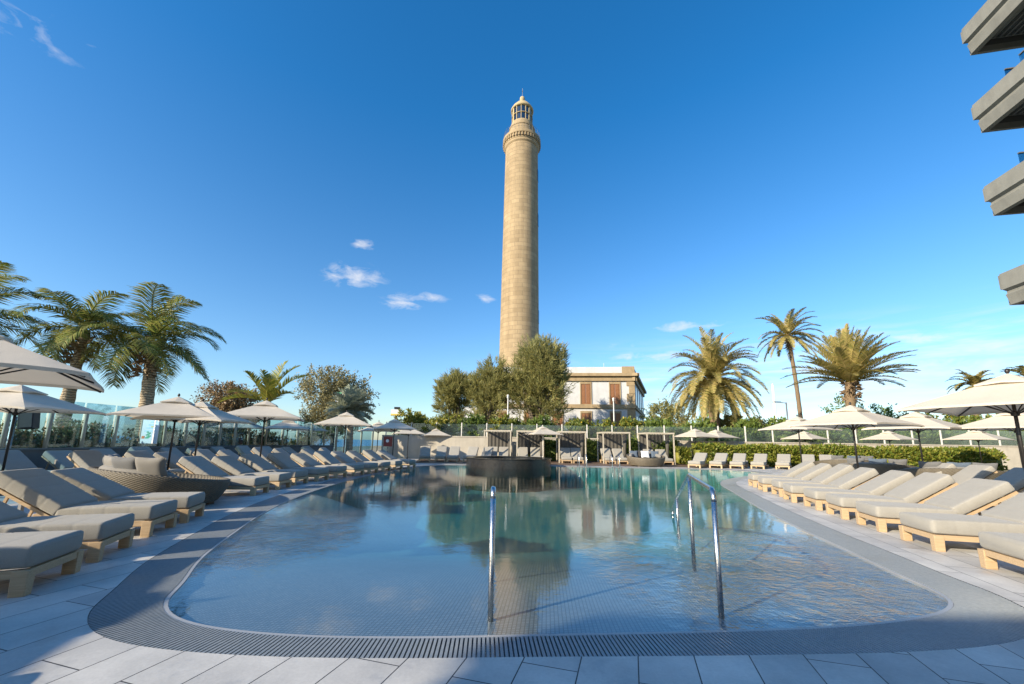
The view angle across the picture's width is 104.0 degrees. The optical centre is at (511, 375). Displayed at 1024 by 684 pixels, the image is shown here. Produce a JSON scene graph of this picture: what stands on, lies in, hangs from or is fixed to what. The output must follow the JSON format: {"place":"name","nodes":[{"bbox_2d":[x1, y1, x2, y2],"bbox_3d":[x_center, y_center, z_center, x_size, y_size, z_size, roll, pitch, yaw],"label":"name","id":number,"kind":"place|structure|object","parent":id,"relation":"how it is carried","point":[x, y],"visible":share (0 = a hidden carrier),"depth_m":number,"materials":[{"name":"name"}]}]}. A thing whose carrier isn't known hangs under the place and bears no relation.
{"place":"outdoors","nodes":[
{"label":"outdoors","id":0,"kind":"place"},
{"bbox_2d":[0,435,766,508],"bbox_3d":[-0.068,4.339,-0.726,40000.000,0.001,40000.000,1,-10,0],"label":"sea","id":1,"kind":"structure","parent":0,"point":[340,443],"depth_m":521.68,"materials":[{"name":"liquid"}]},
{"bbox_2d":[0,458,1023,683],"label":"pool deck","id":2,"kind":"structure","parent":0,"point":[48,635],"depth_m":2.61,"materials":[{"name":"tile"}]},
{"bbox_2d":[0,450,51,471],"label":"sun lounger","id":3,"kind":"object","parent":2,"relation":"on","point":[17,459],"visible":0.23,"depth_m":10.96,"materials":[{"name":"fabric"}]},
{"bbox_2d":[0,530,83,597],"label":"sun lounger","id":4,"kind":"object","parent":2,"relation":"on","point":[34,553],"visible":1,"depth_m":3.68,"materials":[{"name":"fabric"}]},
{"bbox_2d":[0,335,103,392],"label":"umbrella","id":5,"kind":"object","parent":2,"relation":"on","point":[19,365],"visible":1,"depth_m":5.68,"materials":[{"name":"beige fabric"}]},
{"bbox_2d":[0,385,107,495],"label":"umbrella","id":6,"kind":"object","parent":2,"relation":"on","point":[15,401],"visible":0.85,"depth_m":9.61,"materials":[{"name":"beige fabric"}]},
{"bbox_2d":[41,450,76,469],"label":"sun lounger","id":7,"kind":"object","parent":2,"relation":"on","point":[57,459],"visible":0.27,"depth_m":11.98,"materials":[{"name":"fabric"}]},
{"bbox_2d":[0,501,134,562],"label":"sun lounger","id":8,"kind":"object","parent":2,"relation":"on","point":[106,529],"visible":0.77,"depth_m":4.57,"materials":[{"name":"fabric"}]},
{"bbox_2d":[67,450,103,468],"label":"sun lounger","id":9,"kind":"object","parent":2,"relation":"on","point":[85,459],"visible":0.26,"depth_m":10.26,"materials":[{"name":"fabric"}]},
{"bbox_2d":[0,468,177,537],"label":"sun lounger","id":10,"kind":"object","parent":2,"relation":"on","point":[41,491],"visible":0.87,"depth_m":5.60,"materials":[{"name":"fabric"}]},
{"bbox_2d":[33,467,204,522],"bbox_3d":[-6.383,1.996,6.668,1.957,0.866,0.742,4,-10,-19],"label":"sun lounger","id":11,"kind":"object","parent":2,"relation":"on","point":[99,487],"visible":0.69,"depth_m":6.57,"materials":[{"name":"fabric"}]},
{"bbox_2d":[87,465,230,503],"bbox_3d":[-7.387,2.296,8.468,2.800,0.838,2.300,-6,-12,37],"label":"wicker daybed","id":12,"kind":"object","parent":2,"relation":"on","point":[213,488],"visible":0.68,"depth_m":7.54,"materials":[{"name":"wicker"}]},
{"bbox_2d":[111,456,135,469],"bbox_3d":[-7.321,1.767,7.611,0.560,0.460,0.170,0,12,5],"label":"throw pillow","id":13,"kind":"object","parent":12,"relation":"on","point":[123,462],"visible":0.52,"depth_m":7.52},
{"bbox_2d":[134,457,167,475],"bbox_3d":[-6.833,1.771,7.585,0.560,0.460,0.170,1,12,-2],"label":"throw pillow","id":14,"kind":"object","parent":12,"relation":"on","point":[153,466],"visible":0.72,"depth_m":7.51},
{"bbox_2d":[106,393,213,470],"bbox_3d":[-9.598,1.825,11.296,2.237,2.632,2.237,6,-11,-28],"label":"umbrella","id":15,"kind":"object","parent":2,"relation":"on","point":[178,406],"visible":0.72,"depth_m":10.86,"materials":[{"name":"beige fabric"}]},
{"bbox_2d":[0,445,333,469],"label":"planter wall","id":16,"kind":"structure","parent":2,"relation":"on","point":[34,457],"depth_m":14.92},
{"bbox_2d":[0,417,317,447],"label":"planter shrubs","id":17,"kind":"object","parent":16,"relation":"in","point":[62,437],"visible":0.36,"depth_m":14.64,"materials":[{"name":"green plant"}]},
{"bbox_2d":[0,403,373,453],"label":"glass fence","id":18,"kind":"object","parent":2,"relation":"on","point":[125,431],"visible":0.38,"depth_m":17.39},
{"bbox_2d":[140,419,159,443],"bbox_3d":[-14.487,2.184,16.017,0.744,1.092,0.049,0,-10,8],"label":"printed board","id":19,"kind":"object","parent":18,"relation":"attached to","point":[149,431],"visible":0.98,"depth_m":15.98,"materials":[{"name":"white paint"}]},
{"bbox_2d":[153,452,224,469],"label":"sun lounger","id":20,"kind":"object","parent":2,"relation":"on","point":[174,459],"visible":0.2,"depth_m":12.72,"materials":[{"name":"fabric"}]},
{"bbox_2d":[130,399,255,455],"bbox_3d":[-9.085,1.930,11.535,2.142,2.520,2.142,3,-10,-10],"label":"umbrella","id":21,"kind":"object","parent":2,"relation":"on","point":[220,416],"visible":0.73,"depth_m":11.48,"materials":[{"name":"beige fabric"}]},
{"bbox_2d":[176,456,269,495],"bbox_3d":[-7.296,2.525,10.099,1.957,0.927,0.742,2,-10,-6],"label":"sun lounger","id":22,"kind":"object","parent":2,"relation":"on","point":[201,465],"visible":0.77,"depth_m":9.84,"materials":[{"name":"fabric"}]},
{"bbox_2d":[211,455,291,489],"bbox_3d":[-7.392,2.747,11.325,1.957,0.891,0.742,2,-10,-4],"label":"sun lounger","id":23,"kind":"object","parent":2,"relation":"on","point":[231,465],"visible":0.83,"depth_m":11.05,"materials":[{"name":"fabric"}]},
{"bbox_2d":[226,398,303,456],"bbox_3d":[-8.935,2.229,14.326,2.428,2.856,2.428,5,-10,-24],"label":"umbrella","id":24,"kind":"object","parent":2,"relation":"on","point":[264,411],"visible":0.84,"depth_m":13.97,"materials":[{"name":"beige fabric"}]},
{"bbox_2d":[238,454,308,485],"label":"sun lounger","id":25,"kind":"object","parent":2,"relation":"on","point":[256,463],"visible":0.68,"depth_m":12.35,"materials":[{"name":"fabric"}]},
{"bbox_2d":[264,420,309,446],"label":"umbrella","id":26,"kind":"object","parent":2,"relation":"on","point":[289,425],"visible":0.77,"depth_m":23.34,"materials":[{"name":"beige fabric"}]},
{"bbox_2d":[266,452,328,481],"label":"sun lounger","id":27,"kind":"object","parent":2,"relation":"on","point":[280,460],"visible":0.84,"depth_m":13.52,"materials":[{"name":"fabric"}]},
{"bbox_2d":[290,453,346,478],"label":"sun lounger","id":28,"kind":"object","parent":2,"relation":"on","point":[304,459],"visible":0.77,"depth_m":14.72,"materials":[{"name":"fabric"}]},
{"bbox_2d":[313,451,364,475],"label":"sun lounger","id":29,"kind":"object","parent":2,"relation":"on","point":[325,458],"visible":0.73,"depth_m":15.95,"materials":[{"name":"fabric"}]},
{"bbox_2d":[314,410,372,452],"bbox_3d":[-7.970,3.063,19.047,2.380,2.800,2.380,4,-10,-16],"label":"umbrella","id":30,"kind":"object","parent":2,"relation":"on","point":[346,418],"visible":0.94,"depth_m":18.61,"materials":[{"name":"beige fabric"}]},
{"bbox_2d":[323,384,374,456],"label":"silver palm","id":31,"kind":"object","parent":2,"relation":"on","point":[351,399],"visible":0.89,"depth_m":29.50,"materials":[{"name":"green plant"}]},
{"bbox_2d":[330,451,377,473],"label":"sun lounger","id":32,"kind":"object","parent":2,"relation":"on","point":[341,456],"visible":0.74,"depth_m":17.00,"materials":[{"name":"fabric"}]},
{"bbox_2d":[346,451,390,471],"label":"sun lounger","id":33,"kind":"object","parent":2,"relation":"on","point":[356,456],"visible":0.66,"depth_m":18.11,"materials":[{"name":"fabric"}]},
{"bbox_2d":[361,450,402,469],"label":"sun lounger","id":34,"kind":"object","parent":2,"relation":"on","point":[373,456],"visible":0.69,"depth_m":19.37,"materials":[{"name":"fabric"}]},
{"bbox_2d":[373,418,416,454],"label":"umbrella","id":35,"kind":"object","parent":2,"relation":"on","point":[394,424],"visible":0.88,"depth_m":23.99,"materials":[{"name":"beige fabric"}]},
{"bbox_2d":[415,459,738,467],"bbox_3d":[4.404,6.118,27.681,23.000,0.001,5.400,1,-10,0],"label":"decking","id":36,"kind":"object","parent":2,"relation":"on","point":[555,463],"visible":0.4,"depth_m":26.86,"materials":[{"name":"brown wood"}]},
{"bbox_2d":[483,430,512,455],"bbox_3d":[-0.976,5.170,29.244,2.010,2.225,2.320,1,-10,2],"label":"cabana","id":37,"kind":"object","parent":36,"relation":"on","point":[497,438],"visible":0.77,"depth_m":30.27,"materials":[{"name":"paint"}]},
{"bbox_2d":[516,430,543,456],"bbox_3d":[1.332,5.207,29.244,2.010,2.225,2.320,1,-10,2],"label":"cabana","id":38,"kind":"object","parent":36,"relation":"on","point":[528,441],"visible":0.58,"depth_m":30.25,"materials":[{"name":"paint"}]},
{"bbox_2d":[556,431,585,462],"bbox_3d":[4.305,5.253,29.244,2.010,2.225,2.320,1,-10,2],"label":"cabana","id":39,"kind":"object","parent":36,"relation":"on","point":[570,440],"visible":0.77,"depth_m":30.24,"materials":[{"name":"paint"}]},
{"bbox_2d":[597,432,630,463],"bbox_3d":[7.418,5.302,29.244,2.010,2.225,2.320,1,-10,2],"label":"cabana","id":40,"kind":"object","parent":36,"relation":"on","point":[611,440],"visible":0.83,"depth_m":30.25,"materials":[{"name":"paint"}]},
{"bbox_2d":[626,453,664,466],"bbox_3d":[8.651,5.451,25.878,2.400,0.858,2.300,0,-10,5],"label":"wicker daybed","id":41,"kind":"object","parent":36,"relation":"on","point":[659,461],"visible":0.85,"depth_m":25.02,"materials":[{"name":"wicker"}]},
{"bbox_2d":[637,432,675,464],"bbox_3d":[10.531,5.351,29.244,2.010,2.225,2.320,1,-10,2],"label":"cabana","id":42,"kind":"object","parent":36,"relation":"on","point":[647,439],"visible":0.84,"depth_m":30.26,"materials":[{"name":"paint"}]},
{"bbox_2d":[673,446,692,463],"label":"hedge","id":43,"kind":"object","parent":36,"relation":"on","point":[683,454],"visible":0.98,"depth_m":28.64,"materials":[{"name":"green plant"}]},
{"bbox_2d":[516,436,679,461],"bbox_3d":[6.535,5.732,30.892,12.466,2.023,1.945,0,-10,4],"label":"hedge","id":44,"kind":"object","parent":2,"relation":"on","point":[550,449],"visible":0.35,"depth_m":30.61,"materials":[{"name":"green plant"}]},
{"bbox_2d":[381,435,1021,469],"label":"garden wall","id":45,"kind":"structure","parent":2,"relation":"on","point":[414,443],"depth_m":31.47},
{"bbox_2d":[385,421,1023,445],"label":"glass fence","id":46,"kind":"object","parent":2,"relation":"on","point":[1010,434],"visible":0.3,"depth_m":30.20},
{"bbox_2d":[748,461,814,486],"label":"sun lounger","id":47,"kind":"object","parent":2,"relation":"on","point":[794,470],"visible":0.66,"depth_m":13.63,"materials":[{"name":"fabric"}]},
{"bbox_2d":[757,463,831,491],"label":"sun lounger","id":48,"kind":"object","parent":2,"relation":"on","point":[764,482],"visible":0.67,"depth_m":12.37,"materials":[{"name":"fabric"}]},
{"bbox_2d":[758,415,841,462],"bbox_3d":[15.133,3.615,21.027,2.618,3.080,2.618,4,-10,-20],"label":"umbrella","id":49,"kind":"object","parent":2,"relation":"on","point":[782,426],"visible":0.7,"depth_m":21.05,"materials":[{"name":"beige fabric"}]},
{"bbox_2d":[771,464,854,496],"bbox_3d":[8.590,2.992,11.399,1.957,0.927,0.742,-2,-10,17],"label":"sun lounger","id":50,"kind":"object","parent":2,"relation":"on","point":[831,474],"visible":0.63,"depth_m":11.26,"materials":[{"name":"fabric"}]},
{"bbox_2d":[782,467,878,502],"bbox_3d":[8.130,2.799,10.214,1.957,0.903,0.742,-2,-10,19],"label":"sun lounger","id":51,"kind":"object","parent":2,"relation":"on","point":[859,476],"visible":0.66,"depth_m":10.06,"materials":[{"name":"fabric"}]},
{"bbox_2d":[788,402,924,467],"bbox_3d":[10.539,2.220,12.274,2.380,2.800,2.380,5,-10,-22],"label":"umbrella","id":52,"kind":"object","parent":2,"relation":"on","point":[851,417],"visible":0.96,"depth_m":12.17,"materials":[{"name":"beige fabric"}]},
{"bbox_2d":[803,470,914,510],"bbox_3d":[7.851,2.602,9.061,1.957,0.903,0.742,-2,-10,17],"label":"sun lounger","id":53,"kind":"object","parent":2,"relation":"on","point":[883,483],"visible":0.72,"depth_m":8.92,"materials":[{"name":"fabric"}]},
{"bbox_2d":[831,462,915,482],"bbox_3d":[14.249,3.856,15.818,2.700,0.858,2.500,-4,-11,28],"label":"wicker daybed","id":54,"kind":"object","parent":2,"relation":"on","point":[881,468],"visible":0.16,"depth_m":14.83,"materials":[{"name":"fabric"}]},
{"bbox_2d":[825,472,958,519],"bbox_3d":[7.549,2.407,7.997,1.957,0.927,0.742,-2,-10,17],"label":"sun lounger","id":55,"kind":"object","parent":2,"relation":"on","point":[922,488],"visible":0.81,"depth_m":7.83,"materials":[{"name":"fabric"}]},
{"bbox_2d":[862,412,978,460],"bbox_3d":[15.152,2.692,14.834,2.428,2.856,2.428,6,-11,-26],"label":"umbrella","id":56,"kind":"object","parent":2,"relation":"on","point":[929,422],"visible":0.68,"depth_m":14.71,"materials":[{"name":"beige fabric"}]},
{"bbox_2d":[855,478,1018,531],"bbox_3d":[7.239,2.228,6.883,1.957,0.903,0.742,-2,-10,17],"label":"sun lounger","id":57,"kind":"object","parent":2,"relation":"on","point":[972,496],"visible":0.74,"depth_m":6.71,"materials":[{"name":"fabric"}]},
{"bbox_2d":[897,467,1005,479],"bbox_3d":[14.247,3.393,13.056,2.700,0.858,2.500,-4,-11,28],"label":"wicker daybed","id":58,"kind":"object","parent":2,"relation":"on","point":[915,471],"visible":0.14,"depth_m":12.43,"materials":[{"name":"fabric"}]},
{"bbox_2d":[894,368,1023,468],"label":"umbrella","id":59,"kind":"object","parent":2,"relation":"on","point":[1004,393],"visible":0.97,"depth_m":7.70,"materials":[{"name":"beige fabric"}]},
{"bbox_2d":[898,492,1023,551],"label":"sun lounger","id":60,"kind":"object","parent":2,"relation":"on","point":[1007,516],"visible":0.9,"depth_m":5.59,"materials":[{"name":"fabric"}]},
{"bbox_2d":[951,465,997,483],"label":"sun lounger","id":61,"kind":"object","parent":2,"relation":"on","point":[967,473],"visible":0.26,"depth_m":11.18,"materials":[{"name":"fabric"}]},
{"bbox_2d":[943,467,1023,492],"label":"sun lounger","id":62,"kind":"object","parent":2,"relation":"on","point":[1014,477],"visible":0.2,"depth_m":9.93,"materials":[{"name":"fabric"}]},
{"bbox_2d":[948,413,1023,492],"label":"umbrella","id":63,"kind":"object","parent":2,"relation":"on","point":[1001,421],"visible":0.69,"depth_m":13.49,"materials":[{"name":"beige fabric"}]},
{"bbox_2d":[977,531,1023,569],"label":"sun lounger","id":64,"kind":"object","parent":2,"relation":"on","point":[1005,547],"visible":1,"depth_m":4.61,"materials":[{"name":"fabric"}]},
{"bbox_2d":[0,0,1023,439],"label":"sky","id":65,"kind":"structure","parent":0,"point":[324,178],"materials":[{"name":"blue"}]},
{"bbox_2d":[87,516,1022,657],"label":"pool floor","id":66,"kind":"structure","parent":0,"point":[436,589],"depth_m":4.04,"materials":[{"name":"tile"}]},
{"bbox_2d":[487,486,495,621],"bbox_3d":[-0.227,1.837,4.837,0.048,1.265,3.048,1,-10,-2],"label":"handrail","id":67,"kind":"object","parent":66,"relation":"on","point":[491,554],"visible":0.96,"depth_m":3.35,"materials":[{"name":"silver metal"}]},
{"bbox_2d":[466,456,550,468],"bbox_3d":[-0.212,5.887,23.652,5.060,1.990,5.060,1,-10,0],"label":"whirlpool tub","id":68,"kind":"object","parent":66,"relation":"on","point":[510,462],"visible":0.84,"depth_m":21.75,"materials":[{"name":"tile"}]},
{"bbox_2d":[88,464,1023,657],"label":"pool grating","id":69,"kind":"object","parent":66,"relation":"on","point":[129,609],"visible":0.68,"depth_m":3.00,"materials":[{"name":"plastic"}]},
{"bbox_2d":[163,465,953,642],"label":"pool kerb","id":70,"kind":"structure","parent":66,"relation":"on","point":[174,591],"depth_m":3.15,"materials":[{"name":"stone"}]},
{"bbox_2d":[672,473,724,618],"bbox_3d":[2.555,2.051,5.884,0.048,1.276,5.089,-2,-10,17],"label":"handrail","id":71,"kind":"object","parent":66,"relation":"on","point":[689,477],"visible":0.93,"depth_m":3.59,"materials":[{"name":"silver metal"}]},
{"bbox_2d":[463,366,646,431],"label":"keepers house","id":72,"kind":"structure","parent":0,"point":[596,390],"depth_m":46.64,"materials":[{"name":"paint"}]},
{"bbox_2d":[580,382,591,403],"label":"window","id":73,"kind":"structure","parent":72,"relation":"in","point":[585,398],"depth_m":46.81,"materials":[{"name":"wood"}]},
{"bbox_2d":[609,382,620,403],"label":"window","id":74,"kind":"structure","parent":72,"relation":"in","point":[614,390],"depth_m":46.49,"materials":[{"name":"wood"}]},
{"bbox_2d":[191,465,947,630],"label":"pool water","id":75,"kind":"structure","parent":0,"point":[599,505],"depth_m":7.52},
{"bbox_2d":[337,446,1008,471],"bbox_3d":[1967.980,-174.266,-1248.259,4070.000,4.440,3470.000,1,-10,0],"label":"ground","id":76,"kind":"structure","parent":0,"point":[357,448],"depth_m":64.36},
{"bbox_2d":[5,413,40,447],"bbox_3d":[-15.193,2.160,12.331,0.603,2.140,0.320,4,-10,-20],"label":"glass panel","id":77,"kind":"object","parent":76,"relation":"on","point":[24,421],"visible":0.55,"depth_m":12.36,"materials":[{"name":"clear glass"}]},
{"bbox_2d":[0,260,55,350],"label":"coconut palm","id":78,"kind":"object","parent":76,"relation":"on","point":[5,314],"visible":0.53,"depth_m":17.15,"materials":[{"name":"green plant"}]},
{"bbox_2d":[9,287,148,430],"bbox_3d":[-18.577,0.125,17.074,4.258,7.731,4.728,7,-11,-34],"label":"coconut palm","id":79,"kind":"object","parent":76,"relation":"on","point":[79,315],"visible":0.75,"depth_m":17.02,"materials":[{"name":"green plant"}]},
{"bbox_2d":[53,281,225,446],"bbox_3d":[-15.995,0.106,17.692,5.101,8.051,5.083,3,-10,-10],"label":"coconut palm","id":80,"kind":"object","parent":76,"relation":"on","point":[153,346],"visible":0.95,"depth_m":17.48,"materials":[{"name":"green plant"}]},
{"bbox_2d":[190,377,261,430],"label":"leafy tree","id":81,"kind":"object","parent":76,"relation":"on","point":[232,404],"visible":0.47,"depth_m":34.90,"materials":[{"name":"green plant"}]},
{"bbox_2d":[217,361,307,436],"bbox_3d":[-16.221,2.097,25.790,5.095,6.786,3.599,-2,-10,17],"label":"young palm","id":82,"kind":"object","parent":76,"relation":"on","point":[269,390],"visible":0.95,"depth_m":25.69,"materials":[{"name":"green plant"}]},
{"bbox_2d":[292,363,380,450],"bbox_3d":[-17.363,3.340,40.056,8.116,9.134,7.851,1,-10,0],"label":"leafy tree","id":83,"kind":"object","parent":76,"relation":"on","point":[327,388],"visible":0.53,"depth_m":39.02,"materials":[{"name":"green plant"}]},
{"bbox_2d":[392,407,429,435],"bbox_3d":[-8.355,4.838,33.642,3.781,4.327,3.332,1,-10,0],"label":"shrub","id":84,"kind":"object","parent":76,"relation":"on","point":[415,418],"visible":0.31,"depth_m":33.26,"materials":[{"name":"green plant"}]},
{"bbox_2d":[417,413,461,435],"bbox_3d":[-6.444,5.085,33.716,4.255,3.924,3.559,1,-10,0],"label":"shrub","id":85,"kind":"object","parent":76,"relation":"on","point":[442,424],"visible":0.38,"depth_m":33.24,"materials":[{"name":"green plant"}]},
{"bbox_2d":[431,366,473,427],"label":"casuarina tree","id":86,"kind":"object","parent":76,"relation":"on","point":[449,398],"visible":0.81,"depth_m":39.26,"materials":[{"name":"green plant"}]},
{"bbox_2d":[445,412,493,435],"bbox_3d":[-3.515,5.166,34.069,4.234,3.970,3.748,-6,-12,35],"label":"shrub","id":87,"kind":"object","parent":76,"relation":"on","point":[472,425],"visible":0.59,"depth_m":33.27,"materials":[{"name":"green plant"}]},
{"bbox_2d":[460,352,516,422],"bbox_3d":[-2.267,2.715,38.886,6.410,10.442,5.691,1,-10,0],"label":"casuarina tree","id":88,"kind":"object","parent":76,"relation":"on","point":[483,396],"visible":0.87,"depth_m":38.22,"materials":[{"name":"green plant"}]},
{"bbox_2d":[480,413,524,436],"bbox_3d":[-0.761,5.174,33.892,4.194,3.979,3.182,4,-10,-17],"label":"shrub","id":89,"kind":"object","parent":76,"relation":"on","point":[502,423],"visible":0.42,"depth_m":33.62,"materials":[{"name":"green plant"}]},
{"bbox_2d":[499,88,540,366],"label":"lighthouse","id":90,"kind":"object","parent":76,"relation":"on","point":[519,316],"visible":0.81,"depth_m":58.01,"materials":[{"name":"stone"}]},
{"bbox_2d":[494,331,579,423],"bbox_3d":[2.201,1.699,38.046,8.685,12.311,7.500,1,-10,0],"label":"casuarina tree","id":91,"kind":"object","parent":76,"relation":"on","point":[540,371],"visible":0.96,"depth_m":37.10,"materials":[{"name":"green plant"}]},
{"bbox_2d":[523,414,562,437],"bbox_3d":[2.566,5.199,34.012,3.475,4.074,3.661,-8,-13,41],"label":"shrub","id":92,"kind":"object","parent":76,"relation":"on","point":[531,424],"visible":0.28,"depth_m":33.93,"materials":[{"name":"green plant"}]},
{"bbox_2d":[562,417,596,437],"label":"shrub","id":93,"kind":"object","parent":76,"relation":"on","point":[578,424],"visible":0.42,"depth_m":33.85,"materials":[{"name":"green plant"}]},
{"bbox_2d":[591,417,628,437],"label":"shrub","id":94,"kind":"object","parent":76,"relation":"on","point":[605,426],"visible":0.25,"depth_m":34.18,"materials":[{"name":"green plant"}]},
{"bbox_2d":[618,416,648,439],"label":"shrub","id":95,"kind":"object","parent":76,"relation":"on","point":[625,424],"visible":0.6,"depth_m":34.54,"materials":[{"name":"green plant"}]},
{"bbox_2d":[639,396,697,428],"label":"shrub","id":96,"kind":"object","parent":76,"relation":"on","point":[667,411],"visible":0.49,"depth_m":42.10,"materials":[{"name":"green plant"}]},
{"bbox_2d":[662,326,768,427],"bbox_3d":[18.324,1.652,36.128,8.811,12.177,8.461,1,-10,0],"label":"date palm","id":97,"kind":"object","parent":76,"relation":"on","point":[711,388],"visible":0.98,"depth_m":35.38,"materials":[{"name":"green plant"}]},
{"bbox_2d":[720,413,766,435],"bbox_3d":[20.722,5.535,35.632,4.246,4.505,4.359,8,-12,-36],"label":"shrub","id":98,"kind":"object","parent":76,"relation":"on","point":[728,420],"visible":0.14,"depth_m":35.76,"materials":[{"name":"green plant"}]},
{"bbox_2d":[755,307,825,417],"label":"date palm","id":99,"kind":"object","parent":76,"relation":"on","point":[787,328],"visible":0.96,"depth_m":44.84,"materials":[{"name":"green plant"}]},
{"bbox_2d":[644,414,1023,444],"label":"hedge","id":100,"kind":"object","parent":76,"relation":"on","point":[753,426],"visible":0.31,"depth_m":32.36,"materials":[{"name":"green plant"}]},
{"bbox_2d":[780,323,919,433],"bbox_3d":[28.461,1.408,33.362,8.710,11.932,8.587,4,-10,-19],"label":"date palm","id":101,"kind":"object","parent":76,"relation":"on","point":[846,356],"visible":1,"depth_m":32.78,"materials":[{"name":"green plant"}]},
{"bbox_2d":[691,442,1009,470],"bbox_3d":[22.190,5.477,27.103,18.963,1.856,2.392,0,-10,6],"label":"hedge","id":102,"kind":"object","parent":76,"relation":"on","point":[955,454],"visible":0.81,"depth_m":26.38,"materials":[{"name":"green plant"}]},
{"bbox_2d":[820,393,903,417],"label":"shrub","id":103,"kind":"object","parent":76,"relation":"on","point":[886,411],"visible":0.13,"depth_m":42.05,"materials":[{"name":"green plant"}]},
{"bbox_2d":[860,431,917,444],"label":"umbrella","id":104,"kind":"object","parent":76,"relation":"on","point":[889,436],"visible":0.89,"depth_m":27.09,"materials":[{"name":"beige fabric"}]},
{"bbox_2d":[946,369,994,418],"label":"date palm","id":105,"kind":"object","parent":76,"relation":"on","point":[974,380],"visible":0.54,"depth_m":40.50,"materials":[{"name":"green plant"}]},
{"bbox_2d":[942,430,1015,462],"bbox_3d":[27.411,4.424,23.436,2.261,2.660,2.261,5,-10,-22],"label":"umbrella","id":106,"kind":"object","parent":76,"relation":"on","point":[977,436],"visible":0.81,"depth_m":23.31,"materials":[{"name":"beige fabric"}]},
{"bbox_2d":[960,0,1023,304],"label":"hotel building","id":107,"kind":"structure","parent":0,"point":[990,26],"depth_m":14.02,"materials":[{"name":"concrete"}]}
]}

